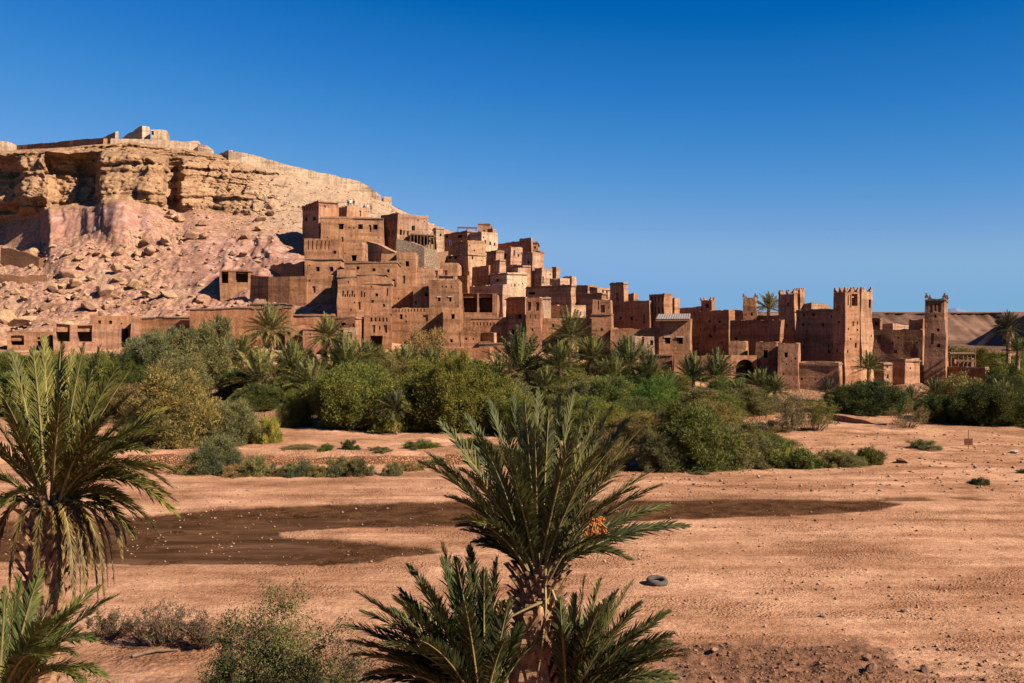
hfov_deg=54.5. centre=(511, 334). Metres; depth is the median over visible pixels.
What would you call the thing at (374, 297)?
kasbah house
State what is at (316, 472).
shrub
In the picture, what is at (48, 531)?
date palm
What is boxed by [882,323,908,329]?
ruined wall
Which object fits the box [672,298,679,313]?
kasbah tower
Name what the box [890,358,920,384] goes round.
mud house
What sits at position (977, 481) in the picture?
shrub
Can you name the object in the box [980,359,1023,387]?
bush
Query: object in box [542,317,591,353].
kasbah house
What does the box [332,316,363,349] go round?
mud house
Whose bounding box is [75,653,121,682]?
shrub
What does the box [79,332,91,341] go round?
doorway
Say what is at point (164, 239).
boulder
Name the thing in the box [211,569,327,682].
bush
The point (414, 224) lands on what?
mud house
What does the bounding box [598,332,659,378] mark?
date palm
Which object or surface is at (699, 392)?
bush
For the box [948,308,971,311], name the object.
mountain
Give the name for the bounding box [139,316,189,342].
compound wall
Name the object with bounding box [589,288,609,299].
mud house
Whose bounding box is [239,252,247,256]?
boulder
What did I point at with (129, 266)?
boulder
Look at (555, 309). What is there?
mud house
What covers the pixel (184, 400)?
bush
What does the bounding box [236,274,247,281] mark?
doorway
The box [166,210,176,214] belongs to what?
boulder
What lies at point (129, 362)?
tree
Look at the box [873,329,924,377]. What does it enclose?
mud house
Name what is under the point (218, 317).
date palm
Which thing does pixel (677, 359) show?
retaining wall
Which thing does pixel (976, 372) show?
kasbah house
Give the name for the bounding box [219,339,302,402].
date palm
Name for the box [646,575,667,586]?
tyre
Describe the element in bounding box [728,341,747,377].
mud house
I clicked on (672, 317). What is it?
sheet roof
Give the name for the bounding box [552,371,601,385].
bush
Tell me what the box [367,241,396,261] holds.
stairway wall
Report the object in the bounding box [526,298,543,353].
kasbah tower
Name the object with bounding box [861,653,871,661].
boulder
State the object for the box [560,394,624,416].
bush
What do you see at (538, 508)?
date palm
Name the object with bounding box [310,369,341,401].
tree
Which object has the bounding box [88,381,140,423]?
bush
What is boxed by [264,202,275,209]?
boulder
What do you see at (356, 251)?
mud house
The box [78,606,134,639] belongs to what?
shrub
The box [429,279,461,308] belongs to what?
kasbah house
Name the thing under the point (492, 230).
peak house
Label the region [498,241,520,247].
mud house
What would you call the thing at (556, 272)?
mud house
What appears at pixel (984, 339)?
hill
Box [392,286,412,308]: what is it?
mud house
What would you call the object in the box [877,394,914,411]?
bush
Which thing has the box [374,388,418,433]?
date palm
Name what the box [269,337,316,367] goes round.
date palm
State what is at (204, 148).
fortress wall
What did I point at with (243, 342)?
date palm
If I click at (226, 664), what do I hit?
shrub
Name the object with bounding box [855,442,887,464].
shrub
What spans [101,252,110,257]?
boulder
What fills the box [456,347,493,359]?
kasbah house
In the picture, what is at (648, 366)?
date palm
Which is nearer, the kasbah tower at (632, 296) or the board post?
the board post
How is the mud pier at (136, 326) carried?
on the ground at (82, 196)
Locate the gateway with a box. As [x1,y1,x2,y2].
[727,355,757,381]
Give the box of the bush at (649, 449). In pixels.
[622,427,695,473]
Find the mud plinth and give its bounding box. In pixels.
[444,346,457,354]
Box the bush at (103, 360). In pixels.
[73,347,130,388]
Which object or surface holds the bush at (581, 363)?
on the ground at (82, 196)
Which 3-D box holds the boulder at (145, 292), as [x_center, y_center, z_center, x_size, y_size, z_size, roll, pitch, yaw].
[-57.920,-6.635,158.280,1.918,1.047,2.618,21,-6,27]
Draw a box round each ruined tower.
[0,141,16,151]
[188,141,199,150]
[219,150,232,157]
[382,196,391,204]
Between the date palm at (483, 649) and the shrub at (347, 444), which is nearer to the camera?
the date palm at (483, 649)
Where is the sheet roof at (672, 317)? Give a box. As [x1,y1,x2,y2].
[655,313,690,320]
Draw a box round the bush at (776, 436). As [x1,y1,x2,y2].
[752,431,801,448]
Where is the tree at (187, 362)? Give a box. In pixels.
[148,343,217,397]
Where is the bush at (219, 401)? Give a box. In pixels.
[173,396,235,419]
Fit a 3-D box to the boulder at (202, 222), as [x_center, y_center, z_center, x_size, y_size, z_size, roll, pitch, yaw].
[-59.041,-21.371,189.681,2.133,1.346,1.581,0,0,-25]
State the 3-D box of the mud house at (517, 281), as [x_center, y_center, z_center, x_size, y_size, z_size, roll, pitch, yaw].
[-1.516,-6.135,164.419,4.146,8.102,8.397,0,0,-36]
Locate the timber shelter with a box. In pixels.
[948,352,975,366]
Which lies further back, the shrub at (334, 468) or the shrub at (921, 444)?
the shrub at (921, 444)
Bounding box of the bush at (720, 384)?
[702,374,751,394]
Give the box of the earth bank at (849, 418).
[831,414,892,424]
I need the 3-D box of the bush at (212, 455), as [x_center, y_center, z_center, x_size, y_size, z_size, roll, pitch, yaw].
[-19.746,7.933,64.912,4.953,3.075,4.684,0,0,-44]
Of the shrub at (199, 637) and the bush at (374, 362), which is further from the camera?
the bush at (374, 362)
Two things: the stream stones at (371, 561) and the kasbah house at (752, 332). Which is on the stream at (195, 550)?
the stream stones at (371, 561)
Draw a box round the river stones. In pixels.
[4,470,1023,682]
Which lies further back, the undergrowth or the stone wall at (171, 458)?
the undergrowth
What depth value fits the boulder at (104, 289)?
159.66 m
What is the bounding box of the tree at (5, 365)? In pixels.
[0,349,30,375]
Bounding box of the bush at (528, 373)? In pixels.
[524,356,562,374]
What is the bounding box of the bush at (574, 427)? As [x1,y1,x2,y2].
[543,409,591,439]
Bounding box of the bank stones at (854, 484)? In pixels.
[480,429,1023,494]
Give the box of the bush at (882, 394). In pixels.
[834,377,912,415]
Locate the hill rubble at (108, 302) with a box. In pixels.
[0,199,320,331]
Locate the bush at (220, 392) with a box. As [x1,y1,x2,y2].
[209,368,255,397]
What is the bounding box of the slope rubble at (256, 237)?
[226,170,397,239]
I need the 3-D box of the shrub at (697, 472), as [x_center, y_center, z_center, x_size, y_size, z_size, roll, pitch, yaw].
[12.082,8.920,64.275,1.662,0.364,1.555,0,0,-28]
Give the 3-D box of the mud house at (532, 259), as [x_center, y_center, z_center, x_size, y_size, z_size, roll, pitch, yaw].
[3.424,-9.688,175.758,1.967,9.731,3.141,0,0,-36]
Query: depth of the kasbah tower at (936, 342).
119.49 m
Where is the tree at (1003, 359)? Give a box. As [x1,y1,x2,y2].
[991,352,1023,371]
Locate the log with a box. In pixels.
[131,649,177,657]
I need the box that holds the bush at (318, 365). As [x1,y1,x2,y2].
[299,357,330,379]
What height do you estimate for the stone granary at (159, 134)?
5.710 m
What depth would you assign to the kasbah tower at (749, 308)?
142.25 m
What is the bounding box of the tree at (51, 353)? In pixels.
[14,350,66,376]
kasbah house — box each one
[356,278,393,316]
[364,315,391,349]
[392,307,442,343]
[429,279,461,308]
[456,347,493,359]
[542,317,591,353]
[612,300,651,328]
[692,310,734,355]
[730,320,784,354]
[795,309,832,361]
[799,361,842,391]
[920,365,989,383]
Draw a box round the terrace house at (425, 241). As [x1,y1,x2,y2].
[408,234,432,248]
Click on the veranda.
(425, 235)
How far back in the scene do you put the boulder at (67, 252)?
174.48 m
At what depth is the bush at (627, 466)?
66.40 m
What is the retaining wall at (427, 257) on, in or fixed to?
on the ground at (82, 196)
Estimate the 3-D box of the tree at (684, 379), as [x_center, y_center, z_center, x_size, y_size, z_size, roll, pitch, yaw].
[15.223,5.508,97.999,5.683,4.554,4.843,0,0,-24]
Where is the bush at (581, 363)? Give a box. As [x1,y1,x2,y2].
[567,360,601,377]
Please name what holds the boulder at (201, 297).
on the ground at (82, 196)
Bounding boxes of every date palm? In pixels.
[0,334,181,682]
[0,567,118,682]
[207,314,232,327]
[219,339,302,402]
[228,332,260,367]
[244,299,302,373]
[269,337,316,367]
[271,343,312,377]
[282,356,327,406]
[304,313,351,366]
[318,332,372,368]
[339,541,543,682]
[353,338,381,360]
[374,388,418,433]
[386,342,423,367]
[403,343,442,367]
[415,387,692,682]
[445,349,478,380]
[476,323,563,386]
[479,352,524,381]
[525,364,564,402]
[532,339,585,376]
[540,305,601,371]
[547,575,687,682]
[573,334,617,374]
[590,352,636,380]
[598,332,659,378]
[626,348,670,382]
[650,368,692,396]
[674,350,717,387]
[692,346,747,384]
[726,378,748,394]
[740,367,783,393]
[756,291,777,319]
[760,371,796,400]
[816,376,838,401]
[848,349,891,380]
[903,384,924,404]
[916,376,951,399]
[989,310,1023,364]
[995,377,1022,390]
[999,335,1023,377]
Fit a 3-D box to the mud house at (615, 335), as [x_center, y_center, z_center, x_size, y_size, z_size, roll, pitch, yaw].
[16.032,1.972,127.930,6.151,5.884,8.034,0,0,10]
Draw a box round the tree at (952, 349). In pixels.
[948,344,970,357]
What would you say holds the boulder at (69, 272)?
on the ground at (82, 196)
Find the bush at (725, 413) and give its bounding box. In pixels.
[695,399,752,430]
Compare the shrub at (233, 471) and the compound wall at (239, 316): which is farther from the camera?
the compound wall at (239, 316)
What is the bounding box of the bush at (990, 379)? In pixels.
[976,372,1023,393]
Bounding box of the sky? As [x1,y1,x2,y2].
[0,0,1023,311]
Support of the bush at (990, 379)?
on the ground at (82, 196)
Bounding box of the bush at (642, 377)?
[620,371,655,387]
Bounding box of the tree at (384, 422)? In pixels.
[344,369,438,433]
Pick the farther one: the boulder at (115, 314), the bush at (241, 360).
the boulder at (115, 314)
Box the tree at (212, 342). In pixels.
[171,316,250,385]
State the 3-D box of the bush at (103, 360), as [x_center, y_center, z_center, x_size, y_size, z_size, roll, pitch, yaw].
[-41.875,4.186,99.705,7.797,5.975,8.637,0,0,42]
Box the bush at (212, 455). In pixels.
[173,434,250,475]
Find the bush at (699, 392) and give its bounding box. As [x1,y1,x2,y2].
[677,385,730,406]
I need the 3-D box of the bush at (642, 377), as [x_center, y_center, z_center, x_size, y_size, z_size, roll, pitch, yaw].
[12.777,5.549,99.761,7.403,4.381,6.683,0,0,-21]
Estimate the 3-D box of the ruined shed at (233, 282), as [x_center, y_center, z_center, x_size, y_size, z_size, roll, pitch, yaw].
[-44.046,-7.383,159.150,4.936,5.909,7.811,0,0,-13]
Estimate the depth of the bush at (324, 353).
111.79 m
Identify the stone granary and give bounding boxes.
[103,131,118,143]
[119,126,149,138]
[151,130,169,139]
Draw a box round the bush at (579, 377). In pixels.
[566,372,600,385]
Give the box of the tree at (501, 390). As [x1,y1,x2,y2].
[465,373,533,432]
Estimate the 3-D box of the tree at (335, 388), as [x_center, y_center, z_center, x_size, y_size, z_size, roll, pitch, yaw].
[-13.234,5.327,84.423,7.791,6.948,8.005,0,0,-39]
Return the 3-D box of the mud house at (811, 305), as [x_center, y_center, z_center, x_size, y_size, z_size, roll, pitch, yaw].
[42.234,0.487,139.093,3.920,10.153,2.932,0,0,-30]
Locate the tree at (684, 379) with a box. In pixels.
[649,368,694,401]
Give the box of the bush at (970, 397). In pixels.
[944,381,1023,426]
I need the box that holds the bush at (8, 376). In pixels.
[0,371,29,399]
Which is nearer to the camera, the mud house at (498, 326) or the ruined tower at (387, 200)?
the mud house at (498, 326)
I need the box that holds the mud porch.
[462,293,499,330]
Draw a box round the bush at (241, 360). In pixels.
[228,347,260,371]
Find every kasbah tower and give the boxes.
[336,269,357,316]
[443,308,462,349]
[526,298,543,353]
[591,299,613,361]
[609,282,627,301]
[628,293,637,300]
[649,293,672,326]
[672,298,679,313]
[700,297,715,310]
[742,293,757,319]
[778,289,797,342]
[778,343,800,388]
[794,288,804,309]
[833,287,860,385]
[853,287,873,383]
[924,293,948,387]
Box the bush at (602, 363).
[596,358,621,377]
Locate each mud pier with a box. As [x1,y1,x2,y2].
[130,318,141,339]
[875,362,892,385]
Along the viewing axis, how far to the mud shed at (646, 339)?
119.65 m
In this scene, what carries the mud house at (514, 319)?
on the ground at (82, 196)
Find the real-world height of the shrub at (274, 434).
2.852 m
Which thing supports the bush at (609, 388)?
on the ground at (82, 196)
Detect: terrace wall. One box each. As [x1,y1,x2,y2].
[250,275,307,305]
[889,383,932,397]
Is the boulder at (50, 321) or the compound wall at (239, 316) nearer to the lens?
the compound wall at (239, 316)
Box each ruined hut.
[7,331,52,349]
[53,323,125,352]
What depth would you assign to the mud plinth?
125.94 m
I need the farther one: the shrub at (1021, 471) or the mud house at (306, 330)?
the mud house at (306, 330)
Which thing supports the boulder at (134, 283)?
on the ground at (82, 196)
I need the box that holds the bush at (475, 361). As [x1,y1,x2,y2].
[468,358,483,368]
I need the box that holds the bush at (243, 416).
[197,398,269,445]
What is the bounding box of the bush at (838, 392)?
[818,382,869,412]
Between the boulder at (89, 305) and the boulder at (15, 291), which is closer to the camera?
the boulder at (89, 305)
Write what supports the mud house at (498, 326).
on the ground at (82, 196)
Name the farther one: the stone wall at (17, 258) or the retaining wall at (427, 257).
the stone wall at (17, 258)
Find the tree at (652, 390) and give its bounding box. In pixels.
[630,375,680,416]
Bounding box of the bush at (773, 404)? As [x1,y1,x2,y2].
[761,392,783,410]
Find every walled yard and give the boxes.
[415,267,442,286]
[440,262,461,278]
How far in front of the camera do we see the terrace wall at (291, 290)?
149.10 m
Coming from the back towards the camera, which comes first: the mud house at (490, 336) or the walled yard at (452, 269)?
the walled yard at (452, 269)
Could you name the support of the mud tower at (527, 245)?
on the ground at (82, 196)
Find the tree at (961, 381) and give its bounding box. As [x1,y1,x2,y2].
[916,370,984,398]
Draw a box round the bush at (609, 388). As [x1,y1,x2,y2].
[581,373,635,402]
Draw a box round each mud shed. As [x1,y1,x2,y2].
[343,327,356,352]
[479,341,511,354]
[630,336,654,365]
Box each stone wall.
[0,248,47,267]
[0,273,46,284]
[92,294,123,298]
[127,453,430,464]
[444,454,478,464]
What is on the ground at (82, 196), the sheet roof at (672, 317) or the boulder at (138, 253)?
the boulder at (138, 253)
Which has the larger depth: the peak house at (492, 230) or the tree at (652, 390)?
the peak house at (492, 230)
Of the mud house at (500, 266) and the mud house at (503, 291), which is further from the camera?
the mud house at (500, 266)
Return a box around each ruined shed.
[219,269,252,301]
[270,261,304,276]
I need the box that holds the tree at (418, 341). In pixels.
[401,320,454,363]
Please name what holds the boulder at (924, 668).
on the ground at (82, 196)
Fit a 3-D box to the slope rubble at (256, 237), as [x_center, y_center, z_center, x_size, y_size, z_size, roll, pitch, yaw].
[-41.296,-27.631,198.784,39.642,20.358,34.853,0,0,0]
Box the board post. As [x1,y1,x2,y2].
[964,430,972,448]
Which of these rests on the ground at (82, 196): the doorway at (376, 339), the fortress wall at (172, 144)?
the fortress wall at (172, 144)
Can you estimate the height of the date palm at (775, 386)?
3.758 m
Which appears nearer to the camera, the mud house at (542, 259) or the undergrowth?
the undergrowth
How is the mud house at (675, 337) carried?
on the ground at (82, 196)
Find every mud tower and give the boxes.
[381,213,399,250]
[432,227,444,251]
[513,268,526,272]
[519,238,532,253]
[533,241,539,251]
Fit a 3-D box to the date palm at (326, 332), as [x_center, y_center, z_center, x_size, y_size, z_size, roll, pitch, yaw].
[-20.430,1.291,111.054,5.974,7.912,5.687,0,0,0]
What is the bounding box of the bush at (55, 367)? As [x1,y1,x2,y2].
[37,358,103,386]
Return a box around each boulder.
[0,309,17,323]
[7,315,36,326]
[10,288,19,293]
[28,248,37,255]
[38,302,55,310]
[45,319,56,324]
[47,283,58,292]
[56,289,64,293]
[57,283,66,289]
[59,267,77,277]
[59,321,74,324]
[62,317,73,320]
[63,294,73,299]
[64,250,72,255]
[69,278,82,287]
[74,255,84,260]
[78,264,85,269]
[80,300,99,309]
[85,275,93,279]
[96,284,113,296]
[98,311,110,315]
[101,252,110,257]
[102,304,109,309]
[106,313,120,315]
[110,263,124,272]
[112,277,124,281]
[113,246,125,255]
[124,264,133,268]
[125,279,141,287]
[134,250,145,256]
[140,289,153,297]
[141,237,153,244]
[144,245,155,254]
[148,294,157,298]
[160,235,170,244]
[160,291,177,297]
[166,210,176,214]
[174,215,181,221]
[182,231,197,238]
[196,294,207,302]
[197,219,207,225]
[199,232,207,238]
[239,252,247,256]
[240,232,251,238]
[255,217,265,220]
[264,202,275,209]
[267,209,274,215]
[710,647,718,652]
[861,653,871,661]
[863,663,877,672]
[896,458,907,462]
[920,664,929,672]
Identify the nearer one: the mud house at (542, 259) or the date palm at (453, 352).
the date palm at (453, 352)
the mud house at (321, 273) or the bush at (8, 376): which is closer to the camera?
the bush at (8, 376)
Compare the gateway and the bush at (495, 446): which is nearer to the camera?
the bush at (495, 446)
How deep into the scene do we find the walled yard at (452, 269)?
164.10 m
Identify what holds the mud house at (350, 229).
on the ground at (82, 196)
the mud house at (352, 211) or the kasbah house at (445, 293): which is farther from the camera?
the mud house at (352, 211)
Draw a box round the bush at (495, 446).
[470,443,515,465]
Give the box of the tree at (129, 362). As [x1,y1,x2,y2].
[105,346,155,388]
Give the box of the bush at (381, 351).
[361,343,402,364]
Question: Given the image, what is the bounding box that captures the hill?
[966,316,1023,345]
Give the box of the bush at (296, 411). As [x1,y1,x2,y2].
[273,386,320,427]
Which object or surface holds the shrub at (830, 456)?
on the ground at (82, 196)
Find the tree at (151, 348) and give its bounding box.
[121,325,184,385]
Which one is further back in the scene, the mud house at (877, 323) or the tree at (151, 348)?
the mud house at (877, 323)
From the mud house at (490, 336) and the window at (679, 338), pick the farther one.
the mud house at (490, 336)
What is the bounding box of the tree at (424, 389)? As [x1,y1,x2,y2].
[406,352,505,432]
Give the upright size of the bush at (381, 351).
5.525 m
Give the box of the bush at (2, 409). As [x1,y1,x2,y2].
[0,391,52,417]
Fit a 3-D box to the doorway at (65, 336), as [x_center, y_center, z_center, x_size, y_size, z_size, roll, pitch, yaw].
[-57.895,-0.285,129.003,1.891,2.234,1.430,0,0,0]
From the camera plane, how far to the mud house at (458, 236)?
185.64 m
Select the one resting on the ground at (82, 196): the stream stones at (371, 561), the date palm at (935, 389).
the date palm at (935, 389)
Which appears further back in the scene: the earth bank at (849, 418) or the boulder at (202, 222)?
the boulder at (202, 222)
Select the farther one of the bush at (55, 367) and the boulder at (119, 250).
the boulder at (119, 250)
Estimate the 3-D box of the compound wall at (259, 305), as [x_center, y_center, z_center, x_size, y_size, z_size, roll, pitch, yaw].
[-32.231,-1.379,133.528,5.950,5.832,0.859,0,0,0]
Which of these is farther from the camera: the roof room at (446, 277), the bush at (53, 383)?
the roof room at (446, 277)
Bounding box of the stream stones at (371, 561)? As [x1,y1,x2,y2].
[21,500,716,564]
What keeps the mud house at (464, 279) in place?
on the ground at (82, 196)
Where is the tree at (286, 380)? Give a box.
[265,374,307,405]
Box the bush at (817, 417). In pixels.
[795,393,843,430]
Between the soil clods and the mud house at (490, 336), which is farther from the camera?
the mud house at (490, 336)
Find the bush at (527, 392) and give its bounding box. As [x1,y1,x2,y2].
[510,378,541,409]
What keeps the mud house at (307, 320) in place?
on the ground at (82, 196)
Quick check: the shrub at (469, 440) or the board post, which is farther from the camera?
the board post
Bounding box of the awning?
[457,227,477,228]
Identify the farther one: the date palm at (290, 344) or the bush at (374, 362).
the date palm at (290, 344)
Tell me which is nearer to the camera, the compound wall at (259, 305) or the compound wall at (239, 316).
the compound wall at (239, 316)
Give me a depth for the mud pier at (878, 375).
112.89 m
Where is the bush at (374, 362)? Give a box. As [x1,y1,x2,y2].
[360,356,397,383]
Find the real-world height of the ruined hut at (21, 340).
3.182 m
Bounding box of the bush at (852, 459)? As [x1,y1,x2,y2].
[832,448,870,467]
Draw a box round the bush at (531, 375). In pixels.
[528,371,557,381]
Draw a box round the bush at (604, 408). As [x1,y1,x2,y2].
[561,402,632,438]
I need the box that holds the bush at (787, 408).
[772,388,808,432]
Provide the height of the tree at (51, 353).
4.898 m
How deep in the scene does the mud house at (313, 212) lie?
177.85 m
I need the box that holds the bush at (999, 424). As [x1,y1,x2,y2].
[975,391,1023,426]
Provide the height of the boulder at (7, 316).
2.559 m
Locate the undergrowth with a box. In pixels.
[0,376,839,423]
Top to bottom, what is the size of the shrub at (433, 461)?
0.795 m
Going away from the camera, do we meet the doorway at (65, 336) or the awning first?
the doorway at (65, 336)
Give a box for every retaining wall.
[396,239,436,268]
[437,251,447,268]
[640,354,672,372]
[673,355,727,382]
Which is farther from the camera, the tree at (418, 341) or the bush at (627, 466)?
the tree at (418, 341)
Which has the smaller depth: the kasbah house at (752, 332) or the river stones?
the river stones
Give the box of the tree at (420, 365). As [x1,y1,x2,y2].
[403,356,432,386]
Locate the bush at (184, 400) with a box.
[107,361,244,449]
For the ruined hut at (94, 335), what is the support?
on the ground at (82, 196)
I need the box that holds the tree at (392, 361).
[378,353,410,386]
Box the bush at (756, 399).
[728,385,778,416]
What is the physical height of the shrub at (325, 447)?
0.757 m
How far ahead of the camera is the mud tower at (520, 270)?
165.47 m
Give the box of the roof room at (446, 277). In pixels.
[437,275,456,279]
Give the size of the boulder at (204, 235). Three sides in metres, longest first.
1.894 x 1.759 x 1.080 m
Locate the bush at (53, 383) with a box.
[6,374,87,413]
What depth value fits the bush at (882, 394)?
94.24 m
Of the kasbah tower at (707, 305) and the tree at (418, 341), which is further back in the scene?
the kasbah tower at (707, 305)
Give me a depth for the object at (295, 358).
99.57 m
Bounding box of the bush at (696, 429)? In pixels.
[631,395,748,474]
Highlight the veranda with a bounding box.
[410,233,434,248]
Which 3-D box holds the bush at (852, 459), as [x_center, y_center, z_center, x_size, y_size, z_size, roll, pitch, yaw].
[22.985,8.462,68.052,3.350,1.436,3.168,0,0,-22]
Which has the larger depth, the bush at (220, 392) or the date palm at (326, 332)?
the date palm at (326, 332)
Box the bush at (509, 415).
[483,395,550,436]
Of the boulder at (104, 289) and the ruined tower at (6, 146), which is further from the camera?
the ruined tower at (6, 146)
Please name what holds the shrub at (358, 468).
on the ground at (82, 196)
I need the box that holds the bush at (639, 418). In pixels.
[608,409,672,442]
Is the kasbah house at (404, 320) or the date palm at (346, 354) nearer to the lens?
the date palm at (346, 354)
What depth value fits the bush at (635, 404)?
83.23 m
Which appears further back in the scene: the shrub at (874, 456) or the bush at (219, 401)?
the bush at (219, 401)
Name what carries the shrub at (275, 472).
on the ground at (82, 196)
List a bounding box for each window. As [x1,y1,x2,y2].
[664,336,671,343]
[677,336,683,343]
[763,350,767,357]
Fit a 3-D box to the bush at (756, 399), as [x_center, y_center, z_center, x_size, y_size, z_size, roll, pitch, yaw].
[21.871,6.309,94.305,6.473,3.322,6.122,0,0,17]
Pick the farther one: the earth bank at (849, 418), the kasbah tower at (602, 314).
the kasbah tower at (602, 314)
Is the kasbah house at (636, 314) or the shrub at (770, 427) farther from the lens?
the kasbah house at (636, 314)
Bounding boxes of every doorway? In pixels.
[14,341,23,344]
[58,332,69,340]
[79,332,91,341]
[222,274,227,282]
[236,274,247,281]
[371,336,382,346]
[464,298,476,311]
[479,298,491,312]
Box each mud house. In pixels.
[91,315,137,341]
[284,324,305,349]
[293,314,336,326]
[301,200,338,239]
[302,327,342,353]
[303,258,344,306]
[304,238,342,260]
[320,216,384,244]
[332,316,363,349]
[339,206,368,216]
[343,242,367,261]
[344,261,401,286]
[356,272,388,277]
[381,253,396,260]
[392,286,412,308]
[396,252,417,286]
[400,214,427,241]
[413,286,428,307]
[444,230,481,242]
[444,240,485,254]
[446,253,485,285]
[458,275,469,292]
[460,331,479,347]
[469,232,497,253]
[469,284,510,316]
[469,316,508,342]
[472,265,489,285]
[480,332,496,342]
[485,250,503,273]
[489,272,526,296]
[493,259,505,273]
[497,247,522,266]
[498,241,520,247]
[504,297,526,315]
[506,265,530,286]
[508,314,525,341]
[522,252,540,286]
[525,284,576,305]
[534,268,553,285]
[536,251,544,267]
[537,297,550,317]
[550,278,569,284]
[551,304,585,317]
[552,267,559,278]
[563,276,576,284]
[575,285,596,293]
[576,293,607,318]
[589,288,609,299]
[610,327,658,356]
[659,318,691,354]
[679,306,701,318]
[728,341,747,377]
[735,310,742,319]
[757,315,777,319]
[804,302,829,309]
[872,318,881,329]
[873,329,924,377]
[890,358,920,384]
[909,319,924,329]
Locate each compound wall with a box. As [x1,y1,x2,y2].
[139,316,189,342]
[189,307,292,345]
[250,303,293,324]
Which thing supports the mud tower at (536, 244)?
on the ground at (82, 196)
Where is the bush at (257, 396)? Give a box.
[231,382,285,410]
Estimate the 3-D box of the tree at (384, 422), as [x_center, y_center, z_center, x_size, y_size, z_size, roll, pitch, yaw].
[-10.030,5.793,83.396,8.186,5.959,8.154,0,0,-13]
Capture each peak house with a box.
[477,223,491,231]
[487,228,495,232]
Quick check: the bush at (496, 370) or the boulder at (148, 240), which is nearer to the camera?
the bush at (496, 370)
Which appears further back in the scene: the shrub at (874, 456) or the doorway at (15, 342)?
the doorway at (15, 342)
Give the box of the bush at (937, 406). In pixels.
[911,393,965,422]
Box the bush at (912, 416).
[885,402,930,427]
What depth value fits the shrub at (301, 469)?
63.13 m
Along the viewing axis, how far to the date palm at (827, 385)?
103.90 m
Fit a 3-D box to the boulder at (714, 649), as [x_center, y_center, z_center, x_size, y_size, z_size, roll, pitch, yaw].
[5.601,8.730,27.593,0.272,0.154,0.212,19,-12,-32]
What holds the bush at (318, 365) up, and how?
on the ground at (82, 196)
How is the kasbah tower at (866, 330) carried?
on the ground at (82, 196)
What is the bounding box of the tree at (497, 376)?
[476,366,504,382]
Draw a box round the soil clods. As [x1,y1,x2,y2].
[644,642,1020,682]
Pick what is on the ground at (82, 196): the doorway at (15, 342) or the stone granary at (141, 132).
the stone granary at (141, 132)
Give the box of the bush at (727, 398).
[688,392,756,417]
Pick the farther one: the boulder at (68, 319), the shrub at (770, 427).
the boulder at (68, 319)
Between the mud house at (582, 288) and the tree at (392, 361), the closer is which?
the tree at (392, 361)
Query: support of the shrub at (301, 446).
on the ground at (82, 196)
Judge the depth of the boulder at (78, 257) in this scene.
173.24 m
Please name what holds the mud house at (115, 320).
on the ground at (82, 196)
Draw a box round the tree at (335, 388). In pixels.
[296,358,394,430]
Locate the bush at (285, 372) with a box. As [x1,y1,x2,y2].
[270,360,307,379]
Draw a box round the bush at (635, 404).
[607,394,667,415]
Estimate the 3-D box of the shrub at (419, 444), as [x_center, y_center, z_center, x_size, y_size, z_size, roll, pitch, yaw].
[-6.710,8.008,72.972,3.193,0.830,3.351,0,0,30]
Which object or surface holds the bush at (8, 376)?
on the ground at (82, 196)
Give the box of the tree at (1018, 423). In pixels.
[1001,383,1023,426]
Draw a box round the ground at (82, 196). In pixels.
[0,142,1023,682]
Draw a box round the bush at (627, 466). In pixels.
[575,427,638,471]
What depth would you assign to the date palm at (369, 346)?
106.61 m
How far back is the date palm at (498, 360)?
99.52 m
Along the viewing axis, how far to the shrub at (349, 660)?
20.46 m
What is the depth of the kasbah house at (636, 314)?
139.52 m
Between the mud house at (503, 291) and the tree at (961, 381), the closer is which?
the tree at (961, 381)
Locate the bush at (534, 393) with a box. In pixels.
[520,380,561,411]
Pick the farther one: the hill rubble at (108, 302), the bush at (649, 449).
the hill rubble at (108, 302)
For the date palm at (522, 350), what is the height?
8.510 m
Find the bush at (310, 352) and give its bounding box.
[274,346,319,368]
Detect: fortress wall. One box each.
[17,138,107,149]
[110,138,190,149]
[198,144,213,152]
[228,151,380,200]
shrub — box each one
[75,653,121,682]
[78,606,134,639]
[116,597,200,646]
[167,455,203,475]
[179,610,224,649]
[193,608,260,682]
[220,463,250,477]
[240,453,276,477]
[251,414,285,443]
[259,607,368,682]
[266,464,292,477]
[277,455,317,477]
[278,443,319,450]
[308,464,327,477]
[317,443,334,450]
[323,455,355,477]
[326,620,388,682]
[340,439,361,449]
[342,456,379,477]
[368,446,392,452]
[378,461,404,476]
[397,461,425,470]
[402,438,445,449]
[423,455,448,464]
[458,433,495,449]
[689,470,709,475]
[755,419,786,432]
[759,439,828,469]
[814,448,848,467]
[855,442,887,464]
[905,439,943,450]
[966,476,990,485]
[1015,469,1023,473]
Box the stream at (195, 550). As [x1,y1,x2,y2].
[0,503,689,565]
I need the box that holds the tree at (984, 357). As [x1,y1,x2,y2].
[952,347,1005,371]
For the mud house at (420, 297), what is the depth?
139.02 m
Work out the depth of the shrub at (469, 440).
72.55 m
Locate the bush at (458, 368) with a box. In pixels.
[423,349,480,432]
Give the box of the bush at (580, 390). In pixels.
[540,379,612,411]
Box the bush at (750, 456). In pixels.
[691,418,782,470]
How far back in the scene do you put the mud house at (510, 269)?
168.99 m
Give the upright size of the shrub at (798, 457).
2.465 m
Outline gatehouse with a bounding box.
[755,341,780,381]
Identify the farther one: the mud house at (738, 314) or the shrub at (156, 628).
the mud house at (738, 314)
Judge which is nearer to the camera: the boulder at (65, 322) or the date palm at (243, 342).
the date palm at (243, 342)
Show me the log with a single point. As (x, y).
(145, 652)
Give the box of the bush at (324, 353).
[319,347,349,367]
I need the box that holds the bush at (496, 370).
[479,363,506,379]

